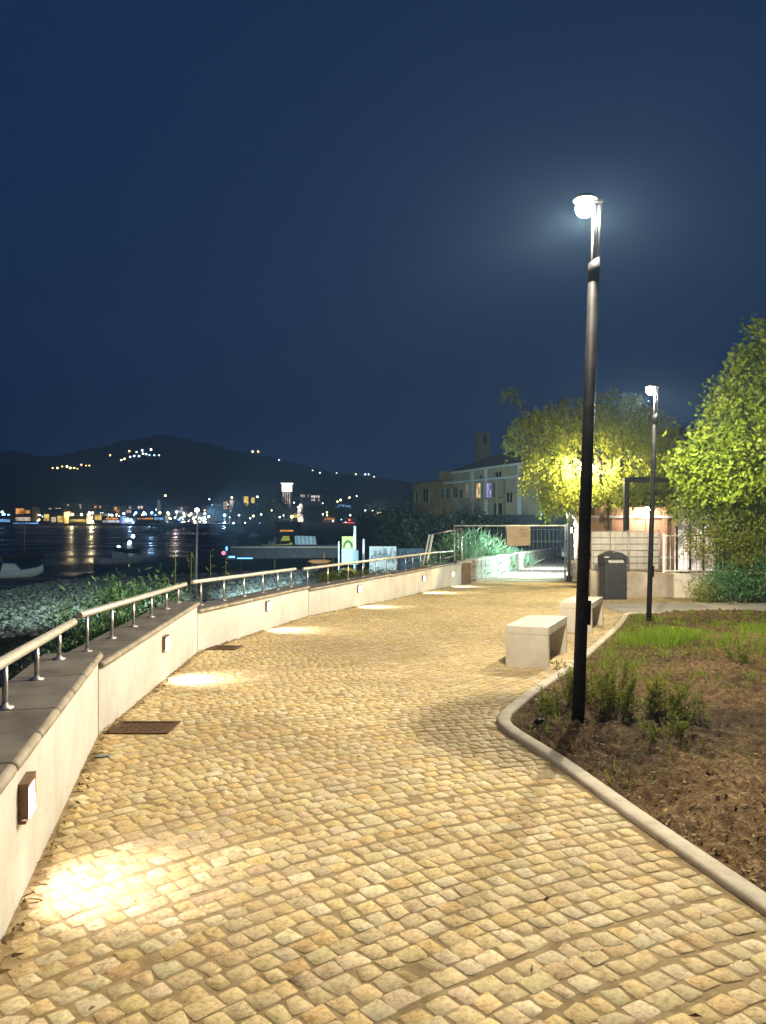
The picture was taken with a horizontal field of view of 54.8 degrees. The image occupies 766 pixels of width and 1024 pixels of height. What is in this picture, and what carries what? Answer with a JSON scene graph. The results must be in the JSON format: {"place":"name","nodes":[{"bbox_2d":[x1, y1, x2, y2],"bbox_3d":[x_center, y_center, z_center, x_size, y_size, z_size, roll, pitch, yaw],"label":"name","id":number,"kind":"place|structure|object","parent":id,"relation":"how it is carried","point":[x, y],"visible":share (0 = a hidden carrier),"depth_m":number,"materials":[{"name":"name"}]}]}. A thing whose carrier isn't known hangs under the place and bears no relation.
{"place":"outdoors","nodes":[
{"label":"outdoors","id":0,"kind":"place"},
{"bbox_2d":[0,526,245,589],"bbox_3d":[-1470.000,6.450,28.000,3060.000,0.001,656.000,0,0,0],"label":"sea","id":1,"kind":"structure","parent":0,"point":[69,551],"depth_m":142.33,"materials":[{"name":"blue liquid"}]},
{"bbox_2d":[0,563,42,577],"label":"boat","id":2,"kind":"object","parent":1,"relation":"on","point":[10,570],"visible":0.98,"depth_m":72.66,"materials":[{"name":"white paint"}]},
{"bbox_2d":[3,519,43,559],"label":"boat","id":3,"kind":"object","parent":1,"relation":"on","point":[23,555],"visible":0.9,"depth_m":99.53,"materials":[{"name":"plastic"}]},
{"bbox_2d":[93,552,145,564],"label":"boat","id":4,"kind":"object","parent":1,"relation":"on","point":[119,558],"visible":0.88,"depth_m":91.39,"materials":[{"name":"white paint"}]},
{"bbox_2d":[114,535,140,552],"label":"boat","id":5,"kind":"object","parent":1,"relation":"on","point":[126,548],"visible":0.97,"depth_m":117.26,"materials":[{"name":"plastic"}]},
{"bbox_2d":[198,520,234,538],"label":"boat","id":6,"kind":"object","parent":1,"relation":"on","point":[215,534],"visible":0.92,"depth_m":174.13,"materials":[{"name":"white paint"}]},
{"bbox_2d":[222,518,257,536],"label":"boat","id":7,"kind":"object","parent":1,"relation":"on","point":[239,532],"visible":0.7,"depth_m":189.15,"materials":[{"name":"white paint"}]},
{"bbox_2d":[238,533,269,540],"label":"boat","id":8,"kind":"object","parent":1,"relation":"on","point":[254,536],"visible":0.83,"depth_m":164.27,"materials":[{"name":"plastic"}]},
{"bbox_2d":[0,434,417,521],"bbox_3d":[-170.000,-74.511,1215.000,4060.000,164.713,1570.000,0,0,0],"label":"hills","id":9,"kind":"structure","parent":0,"point":[178,471],"depth_m":903.79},
{"bbox_2d":[61,503,88,513],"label":"town building","id":10,"kind":"structure","parent":9,"relation":"on","point":[83,505],"depth_m":440.00,"materials":[{"name":"grey concrete"}]},
{"bbox_2d":[91,502,109,520],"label":"town building","id":11,"kind":"structure","parent":9,"relation":"on","point":[98,507],"depth_m":440.00,"materials":[{"name":"concrete"}]},
{"bbox_2d":[299,492,310,518],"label":"town building","id":12,"kind":"structure","parent":9,"relation":"on","point":[305,498],"depth_m":470.00,"materials":[{"name":"concrete"}]},
{"bbox_2d":[311,493,321,506],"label":"town building","id":13,"kind":"structure","parent":9,"relation":"on","point":[316,498],"depth_m":474.00,"materials":[{"name":"concrete"}]},
{"bbox_2d":[0,581,765,1023],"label":"paving","id":14,"kind":"structure","parent":0,"point":[198,1003],"depth_m":3.50,"materials":[{"name":"stone"}]},
{"bbox_2d":[103,721,180,733],"bbox_3d":[-1.955,1.757,6.020,0.510,0.019,0.380,0,-2,0],"label":"drain cover","id":15,"kind":"object","parent":14,"relation":"on","point":[144,727],"visible":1,"depth_m":6.01,"materials":[{"name":"metal"}]},
{"bbox_2d":[205,645,242,649],"bbox_3d":[-2.230,1.910,10.390,0.420,0.019,0.380,0,-2,6],"label":"drain cover","id":16,"kind":"object","parent":14,"relation":"on","point":[226,647],"visible":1,"depth_m":10.38,"materials":[{"name":"metal"}]},
{"bbox_2d":[0,585,702,1016],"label":"leaf litter","id":17,"kind":"object","parent":14,"relation":"on","point":[24,905],"visible":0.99,"depth_m":3.87,"materials":[{"name":"brown plant"}]},
{"bbox_2d":[453,524,565,581],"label":"gate","id":18,"kind":"structure","parent":14,"relation":"on","point":[517,553],"depth_m":26.19,"materials":[{"name":"grey metal"}]},
{"bbox_2d":[506,526,529,545],"bbox_3d":[4.792,0.859,26.153,0.850,0.700,0.018,0,0,0],"label":"cardboard notice","id":19,"kind":"object","parent":18,"relation":"attached to","point":[518,535],"visible":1,"depth_m":26.15,"materials":[{"name":"brown cardboard"}]},
{"bbox_2d":[505,615,566,668],"bbox_3d":[1.990,1.657,9.483,0.520,0.530,1.380,-1,-2,23],"label":"bench","id":20,"kind":"object","parent":14,"relation":"on","point":[533,641],"visible":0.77,"depth_m":8.90,"materials":[{"name":"concrete"}]},
{"bbox_2d":[566,524,571,581],"bbox_3d":[6.560,1.452,26.080,0.160,2.070,0.200,0,0,0],"label":"gate post","id":21,"kind":"object","parent":14,"relation":"on","point":[568,578],"visible":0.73,"depth_m":26.05,"materials":[{"name":"metal"}]},
{"bbox_2d":[560,596,602,632],"bbox_3d":[3.441,1.771,12.758,0.520,0.530,1.380,-1,-2,24],"label":"bench","id":22,"kind":"object","parent":14,"relation":"on","point":[568,607],"visible":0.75,"depth_m":12.22,"materials":[{"name":"concrete"}]},
{"bbox_2d":[598,551,627,599],"bbox_3d":[5.818,1.601,18.738,0.625,1.210,0.522,0,0,-5],"label":"litter bin","id":23,"kind":"object","parent":14,"relation":"on","point":[613,578],"visible":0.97,"depth_m":18.53,"materials":[{"name":"grey plastic"}]},
{"bbox_2d":[0,521,765,687],"bbox_3d":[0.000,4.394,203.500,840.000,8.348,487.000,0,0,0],"label":"ground","id":24,"kind":"structure","parent":0,"point":[328,533],"depth_m":81.29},
{"bbox_2d":[0,515,15,522],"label":"town building","id":25,"kind":"structure","parent":24,"relation":"on","point":[6,518],"depth_m":362.00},
{"bbox_2d":[14,504,39,520],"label":"town building","id":26,"kind":"structure","parent":24,"relation":"on","point":[28,512],"depth_m":366.00,"materials":[{"name":"concrete"}]},
{"bbox_2d":[43,509,70,522],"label":"town building","id":27,"kind":"structure","parent":24,"relation":"on","point":[55,515],"depth_m":366.00,"materials":[{"name":"concrete"}]},
{"bbox_2d":[0,627,113,683],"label":"ground cover","id":28,"kind":"object","parent":24,"relation":"on","point":[16,663],"visible":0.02,"depth_m":24.73,"materials":[{"name":"green plant"}]},
{"bbox_2d":[416,528,494,573],"bbox_3d":[2.747,1.660,28.435,3.040,2.086,2.546,0,0,0],"label":"strap leaf bush","id":29,"kind":"object","parent":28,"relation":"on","point":[449,541],"visible":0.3,"depth_m":28.22,"materials":[{"name":"green plant"}]},
{"bbox_2d":[68,516,93,522],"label":"town building","id":30,"kind":"structure","parent":24,"relation":"on","point":[80,519],"depth_m":366.00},
{"bbox_2d":[31,572,143,662],"bbox_3d":[-3.350,1.535,8.647,1.226,1.676,1.342,0,0,0],"label":"young shrub","id":31,"kind":"object","parent":24,"relation":"on","point":[74,642],"visible":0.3,"depth_m":8.52,"materials":[{"name":"green plant"}]},
{"bbox_2d":[101,516,126,522],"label":"town building","id":32,"kind":"structure","parent":24,"relation":"on","point":[113,519],"depth_m":363.88,"materials":[{"name":"grey"}]},
{"bbox_2d":[75,564,158,643],"bbox_3d":[-3.268,1.530,9.393,1.229,1.720,0.916,0,0,-20],"label":"young shrub","id":33,"kind":"object","parent":24,"relation":"on","point":[123,591],"visible":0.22,"depth_m":9.35,"materials":[{"name":"green plant"}]},
{"bbox_2d":[113,505,125,515],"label":"town building","id":34,"kind":"structure","parent":24,"relation":"on","point":[120,509],"depth_m":401.07,"materials":[{"name":"concrete"}]},
{"bbox_2d":[121,504,149,521],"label":"town building","id":35,"kind":"structure","parent":24,"relation":"on","point":[131,509],"depth_m":440.00,"materials":[{"name":"grey concrete"}]},
{"bbox_2d":[135,515,167,522],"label":"town building","id":36,"kind":"structure","parent":24,"relation":"on","point":[148,518],"depth_m":364.00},
{"bbox_2d":[107,558,198,621],"bbox_3d":[-3.179,1.516,10.184,1.332,1.790,1.196,0,0,0],"label":"young shrub","id":37,"kind":"object","parent":24,"relation":"on","point":[155,603],"visible":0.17,"depth_m":10.17,"materials":[{"name":"green plant"}]},
{"bbox_2d":[0,568,318,637],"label":"beach stones","id":38,"kind":"object","parent":24,"relation":"on","point":[24,626],"visible":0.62,"depth_m":52.66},
{"bbox_2d":[177,504,192,521],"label":"town building","id":39,"kind":"structure","parent":24,"relation":"on","point":[187,509],"depth_m":400.00,"materials":[{"name":"tile"}]},
{"bbox_2d":[194,508,200,600],"bbox_3d":[-10.061,2.544,39.962,0.395,5.509,0.255,0,0,0],"label":"floodlight mast","id":40,"kind":"object","parent":24,"relation":"on","point":[196,510],"visible":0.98,"depth_m":39.94,"materials":[{"name":"metal"}]},
{"bbox_2d":[191,512,212,522],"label":"town building","id":41,"kind":"structure","parent":24,"relation":"on","point":[200,514],"depth_m":380.00,"materials":[{"name":"white"}]},
{"bbox_2d":[202,503,225,522],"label":"shore tree","id":42,"kind":"object","parent":24,"relation":"on","point":[217,512],"visible":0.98,"depth_m":379.75,"materials":[{"name":"green plant"}]},
{"bbox_2d":[0,562,461,941],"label":"parapet wall","id":43,"kind":"structure","parent":24,"relation":"on","point":[62,714],"depth_m":5.84,"materials":[{"name":"paint"}]},
{"bbox_2d":[18,771,35,824],"bbox_3d":[-1.542,1.237,3.205,0.042,0.170,0.165,0,0,-15],"label":"wall light","id":44,"kind":"object","parent":43,"relation":"attached to","point":[26,795],"visible":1,"depth_m":3.14,"materials":[{"name":"brown metal"}]},
{"bbox_2d":[0,618,76,709],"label":"handrail","id":45,"kind":"object","parent":43,"relation":"on","point":[14,655],"visible":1,"depth_m":4.43,"materials":[{"name":"metal"}]},
{"bbox_2d":[76,582,186,651],"bbox_3d":[-2.638,1.020,8.152,0.118,0.394,4.114,0,0,-3],"label":"handrail","id":46,"kind":"object","parent":43,"relation":"on","point":[86,614],"visible":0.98,"depth_m":7.22,"materials":[{"name":"metal"}]},
{"bbox_2d":[162,634,168,651],"bbox_3d":[-2.371,1.433,8.071,0.042,0.170,0.165,0,0,-4],"label":"wall light","id":47,"kind":"object","parent":43,"relation":"attached to","point":[165,642],"visible":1,"depth_m":7.99,"materials":[{"name":"brown metal"}]},
{"bbox_2d":[191,568,295,604],"bbox_3d":[-2.208,1.208,12.503,0.089,0.497,4.315,0,0,13],"label":"handrail","id":48,"kind":"object","parent":43,"relation":"on","point":[223,578],"visible":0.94,"depth_m":12.12,"materials":[{"name":"metal"}]},
{"bbox_2d":[302,550,453,585],"bbox_3d":[0.360,1.376,19.678,0.207,0.510,10.258,0,0,22],"label":"handrail","id":49,"kind":"object","parent":43,"relation":"on","point":[352,562],"visible":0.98,"depth_m":18.19,"materials":[{"name":"metal"}]},
{"bbox_2d":[226,501,251,522],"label":"shore tree","id":50,"kind":"object","parent":24,"relation":"on","point":[237,508],"visible":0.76,"depth_m":387.16,"materials":[{"name":"green plant"}]},
{"bbox_2d":[255,511,272,522],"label":"shore tree","id":51,"kind":"object","parent":24,"relation":"on","point":[261,518],"visible":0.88,"depth_m":377.50,"materials":[{"name":"green plant"}]},
{"bbox_2d":[247,495,292,522],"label":"shore tree","id":52,"kind":"object","parent":24,"relation":"on","point":[266,505],"visible":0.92,"depth_m":379.34,"materials":[{"name":"green plant"}]},
{"bbox_2d":[229,544,340,575],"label":"jetty","id":53,"kind":"object","parent":24,"relation":"on","point":[312,552],"visible":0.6,"depth_m":62.00,"materials":[{"name":"stone"}]},
{"bbox_2d":[274,522,301,544],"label":"beach bar","id":54,"kind":"object","parent":53,"relation":"on","point":[291,530],"visible":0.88,"depth_m":130.00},
{"bbox_2d":[295,536,316,544],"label":"striped booth","id":55,"kind":"object","parent":53,"relation":"on","point":[305,540],"visible":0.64,"depth_m":66.00,"materials":[{"name":"blue fabric"}]},
{"bbox_2d":[281,483,293,520],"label":"church tower","id":56,"kind":"structure","parent":24,"relation":"on","point":[287,491],"depth_m":427.39,"materials":[{"name":"stone"}]},
{"bbox_2d":[297,503,320,522],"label":"shore tree","id":57,"kind":"object","parent":24,"relation":"on","point":[309,511],"visible":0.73,"depth_m":393.16,"materials":[{"name":"green plant"}]},
{"bbox_2d":[315,501,339,521],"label":"shore tree","id":58,"kind":"object","parent":24,"relation":"on","point":[332,510],"visible":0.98,"depth_m":378.97,"materials":[{"name":"green plant"}]},
{"bbox_2d":[336,504,354,520],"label":"shore tree","id":59,"kind":"object","parent":24,"relation":"on","point":[345,512],"visible":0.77,"depth_m":386.03,"materials":[{"name":"green plant"}]},
{"bbox_2d":[342,536,358,564],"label":"kiosk","id":60,"kind":"object","parent":24,"relation":"on","point":[347,548],"visible":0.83,"depth_m":45.00,"materials":[{"name":"green paint"}]},
{"bbox_2d":[311,565,397,583],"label":"creeper","id":61,"kind":"object","parent":24,"relation":"on","point":[333,575],"visible":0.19,"depth_m":27.67,"materials":[{"name":"green plant"}]},
{"bbox_2d":[354,503,377,520],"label":"shore tree","id":62,"kind":"object","parent":24,"relation":"on","point":[363,508],"visible":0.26,"depth_m":377.44,"materials":[{"name":"green plant"}]},
{"bbox_2d":[353,506,385,548],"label":"dark tree","id":63,"kind":"object","parent":24,"relation":"on","point":[367,519],"visible":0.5,"depth_m":94.87,"materials":[{"name":"green plant"}]},
{"bbox_2d":[367,504,401,545],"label":"dark tree","id":64,"kind":"object","parent":24,"relation":"on","point":[377,524],"visible":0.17,"depth_m":79.03,"materials":[{"name":"green plant"}]},
{"bbox_2d":[372,495,396,520],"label":"shore tree","id":65,"kind":"object","parent":24,"relation":"on","point":[381,501],"visible":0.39,"depth_m":383.39,"materials":[{"name":"green plant"}]},
{"bbox_2d":[369,546,423,572],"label":"painted hoarding","id":66,"kind":"object","parent":24,"relation":"on","point":[375,552],"visible":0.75,"depth_m":41.96,"materials":[{"name":"blue paint"}]},
{"bbox_2d":[372,498,427,555],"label":"dark tree","id":67,"kind":"object","parent":24,"relation":"on","point":[395,534],"visible":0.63,"depth_m":61.38,"materials":[{"name":"green plant"}]},
{"bbox_2d":[388,495,412,516],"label":"shore tree","id":68,"kind":"object","parent":24,"relation":"on","point":[401,502],"visible":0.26,"depth_m":389.42,"materials":[{"name":"green plant"}]},
{"bbox_2d":[399,508,450,558],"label":"dark tree","id":69,"kind":"object","parent":24,"relation":"on","point":[422,534],"visible":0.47,"depth_m":55.10,"materials":[{"name":"green plant"}]},
{"bbox_2d":[455,560,471,584],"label":"rubble pier","id":70,"kind":"structure","parent":24,"relation":"on","point":[465,571],"depth_m":24.95,"materials":[{"name":"stone"}]},
{"bbox_2d":[422,528,462,565],"bbox_3d":[1.974,1.329,25.043,1.434,1.581,0.175,0,0,0],"label":"end frame","id":71,"kind":"object","parent":70,"relation":"attached to","point":[461,543],"visible":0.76,"depth_m":24.98,"materials":[{"name":"white paint"}]},
{"bbox_2d":[435,503,506,550],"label":"dark tree","id":72,"kind":"object","parent":24,"relation":"on","point":[455,519],"visible":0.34,"depth_m":51.72,"materials":[{"name":"green plant"}]},
{"bbox_2d":[444,527,510,574],"bbox_3d":[3.925,1.661,30.718,3.049,2.254,2.610,0,0,0],"label":"strap leaf bush","id":73,"kind":"object","parent":24,"relation":"on","point":[487,547],"visible":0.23,"depth_m":30.61,"materials":[{"name":"green plant"}]},
{"bbox_2d":[461,514,518,552],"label":"dark tree","id":74,"kind":"object","parent":24,"relation":"on","point":[491,530],"visible":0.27,"depth_m":47.53,"materials":[{"name":"green plant"}]},
{"bbox_2d":[477,532,520,571],"bbox_3d":[4.980,1.866,34.025,3.131,2.067,2.638,0,0,0],"label":"strap leaf bush","id":75,"kind":"object","parent":24,"relation":"on","point":[498,543],"visible":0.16,"depth_m":33.80,"materials":[{"name":"green plant"}]},
{"bbox_2d":[411,433,601,535],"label":"villa","id":76,"kind":"object","parent":24,"relation":"on","point":[487,482],"visible":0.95,"depth_m":75.40,"materials":[{"name":"paint"}]},
{"bbox_2d":[475,482,481,497],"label":"window","id":77,"kind":"structure","parent":76,"relation":"in","point":[478,485],"depth_m":75.49,"materials":[{"name":"yellow glass"}]},
{"bbox_2d":[466,547,557,581],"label":"stone wall","id":78,"kind":"structure","parent":24,"relation":"on","point":[482,566],"depth_m":30.70,"materials":[{"name":"stone"}]},
{"bbox_2d":[476,515,566,556],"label":"garden wall","id":79,"kind":"structure","parent":24,"relation":"on","point":[523,519],"depth_m":61.75,"materials":[{"name":"stone"}]},
{"bbox_2d":[500,545,544,566],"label":"strap leaf bush","id":80,"kind":"object","parent":24,"relation":"on","point":[529,559],"visible":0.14,"depth_m":38.33,"materials":[{"name":"green plant"}]},
{"bbox_2d":[567,511,573,569],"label":"gate pillar","id":81,"kind":"structure","parent":24,"relation":"on","point":[571,512],"depth_m":35.75,"materials":[{"name":"metal"}]},
{"bbox_2d":[497,386,696,531],"bbox_3d":[7.888,-0.994,27.287,7.462,7.235,4.600,0,0,0],"label":"weeping tree","id":82,"kind":"object","parent":24,"relation":"on","point":[611,428],"visible":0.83,"depth_m":26.25,"materials":[{"name":"green plant"}]},
{"bbox_2d":[497,612,765,916],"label":"kerb","id":83,"kind":"structure","parent":24,"relation":"on","point":[747,892],"depth_m":4.14,"materials":[{"name":"concrete"}]},
{"bbox_2d":[511,608,765,891],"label":"planting bed","id":84,"kind":"object","parent":24,"relation":"on","point":[741,829],"visible":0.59,"depth_m":5.46,"materials":[{"name":"soil"}]},
{"bbox_2d":[536,685,562,711],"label":"weed","id":85,"kind":"object","parent":84,"relation":"on","point":[542,699],"visible":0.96,"depth_m":6.58,"materials":[{"name":"green plant"}]},
{"bbox_2d":[550,674,604,704],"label":"weed","id":86,"kind":"object","parent":84,"relation":"on","point":[569,693],"visible":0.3,"depth_m":6.77,"materials":[{"name":"green plant"}]},
{"bbox_2d":[571,193,602,723],"bbox_3d":[1.671,-0.351,6.072,0.218,4.491,0.212,0,0,-43],"label":"street lamp","id":87,"kind":"object","parent":84,"relation":"on","point":[584,204],"visible":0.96,"depth_m":6.03,"materials":[{"name":"black metal"}]},
{"bbox_2d":[550,653,667,713],"bbox_3d":[1.992,1.536,6.662,0.886,0.446,0.904,0,0,-26],"label":"weed","id":88,"kind":"object","parent":84,"relation":"on","point":[612,694],"visible":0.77,"depth_m":6.57,"materials":[{"name":"green plant"}]},
{"bbox_2d":[518,608,765,785],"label":"grass","id":89,"kind":"structure","parent":84,"relation":"on","point":[646,637],"depth_m":10.53,"materials":[{"name":"green plant"}]},
{"bbox_2d":[645,385,658,621],"bbox_3d":[4.828,-0.075,13.292,0.227,4.424,0.199,0,0,35],"label":"street lamp","id":90,"kind":"object","parent":84,"relation":"on","point":[650,390],"visible":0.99,"depth_m":13.27,"materials":[{"name":"metal"}]},
{"bbox_2d":[631,713,694,738],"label":"weed","id":91,"kind":"object","parent":84,"relation":"on","point":[681,728],"visible":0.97,"depth_m":5.51,"materials":[{"name":"green plant"}]},
{"bbox_2d":[631,673,707,721],"bbox_3d":[2.503,1.587,6.361,0.574,0.328,0.798,0,0,-10],"label":"weed","id":92,"kind":"object","parent":84,"relation":"on","point":[674,704],"visible":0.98,"depth_m":6.39,"materials":[{"name":"green plant"}]},
{"bbox_2d":[717,638,765,662],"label":"weed","id":93,"kind":"object","parent":84,"relation":"on","point":[741,654],"visible":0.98,"depth_m":8.88,"materials":[{"name":"green plant"}]},
{"bbox_2d":[572,501,759,572],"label":"pavilion","id":94,"kind":"structure","parent":24,"relation":"on","point":[639,519],"depth_m":31.00,"materials":[{"name":"ceramic"}]},
{"bbox_2d":[675,510,718,569],"bbox_3d":[13.300,1.200,31.400,1.900,2.600,0.060,0,0,0],"label":"doorway","id":95,"kind":"structure","parent":94,"relation":"in","point":[680,562],"depth_m":31.37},
{"bbox_2d":[589,570,765,599],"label":"wall","id":96,"kind":"structure","parent":24,"relation":"on","point":[667,584],"depth_m":19.30,"materials":[{"name":"concrete"}]},
{"bbox_2d":[591,530,659,571],"bbox_3d":[6.391,1.026,19.459,1.782,1.110,0.102,0,0,0],"label":"site hoarding","id":97,"kind":"object","parent":96,"relation":"on","point":[632,547],"visible":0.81,"depth_m":19.49,"materials":[{"name":"metal"}]},
{"bbox_2d":[662,533,758,572],"bbox_3d":[13.588,1.091,19.488,12.425,1.060,0.075,0,0,0],"label":"bar railing","id":98,"kind":"object","parent":96,"relation":"on","point":[664,570],"visible":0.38,"depth_m":19.46,"materials":[{"name":"white metal"}]},
{"bbox_2d":[603,603,765,612],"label":"walkway","id":99,"kind":"structure","parent":24,"relation":"on","point":[638,607],"depth_m":16.51,"materials":[{"name":"concrete"}]},
{"bbox_2d":[604,428,765,560],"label":"dark building","id":100,"kind":"structure","parent":24,"relation":"on","point":[683,437],"depth_m":51.00,"materials":[{"name":"stone"}]},
{"bbox_2d":[623,477,748,570],"bbox_3d":[9.459,0.652,23.000,3.934,3.465,0.160,0,0,0],"label":"pergola frame","id":101,"kind":"object","parent":24,"relation":"on","point":[627,481],"visible":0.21,"depth_m":22.93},
{"bbox_2d":[682,574,732,602],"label":"shrub","id":102,"kind":"object","parent":24,"relation":"on","point":[694,592],"visible":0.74,"depth_m":17.70,"materials":[{"name":"green plant"}]},
{"bbox_2d":[655,474,765,602],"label":"feathery tree","id":103,"kind":"object","parent":24,"relation":"on","point":[737,539],"visible":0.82,"depth_m":17.28,"materials":[{"name":"green plant"}]},
{"bbox_2d":[658,312,765,602],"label":"leafy tree","id":104,"kind":"object","parent":24,"relation":"on","point":[741,454],"visible":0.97,"depth_m":17.00,"materials":[{"name":"green plant"}]},
{"bbox_2d":[691,545,765,604],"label":"shrub","id":105,"kind":"object","parent":24,"relation":"on","point":[728,579],"visible":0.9,"depth_m":17.24,"materials":[{"name":"green plant"}]},
{"bbox_2d":[0,0,765,482],"label":"sky","id":106,"kind":"structure","parent":0,"point":[328,235],"materials":[{"name":"blue"}]},
{"bbox_2d":[480,556,567,580],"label":"path","id":107,"kind":"structure","parent":0,"point":[553,568],"depth_m":33.20,"materials":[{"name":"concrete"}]},
{"bbox_2d":[514,529,566,556],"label":"dark railing","id":108,"kind":"object","parent":107,"relation":"on","point":[544,538],"visible":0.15,"depth_m":59.48,"materials":[{"name":"metal"}]},
{"bbox_2d":[567,560,590,581],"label":"stone pier","id":109,"kind":"structure","parent":107,"relation":"on","point":[573,568],"depth_m":26.35,"materials":[{"name":"stone"}]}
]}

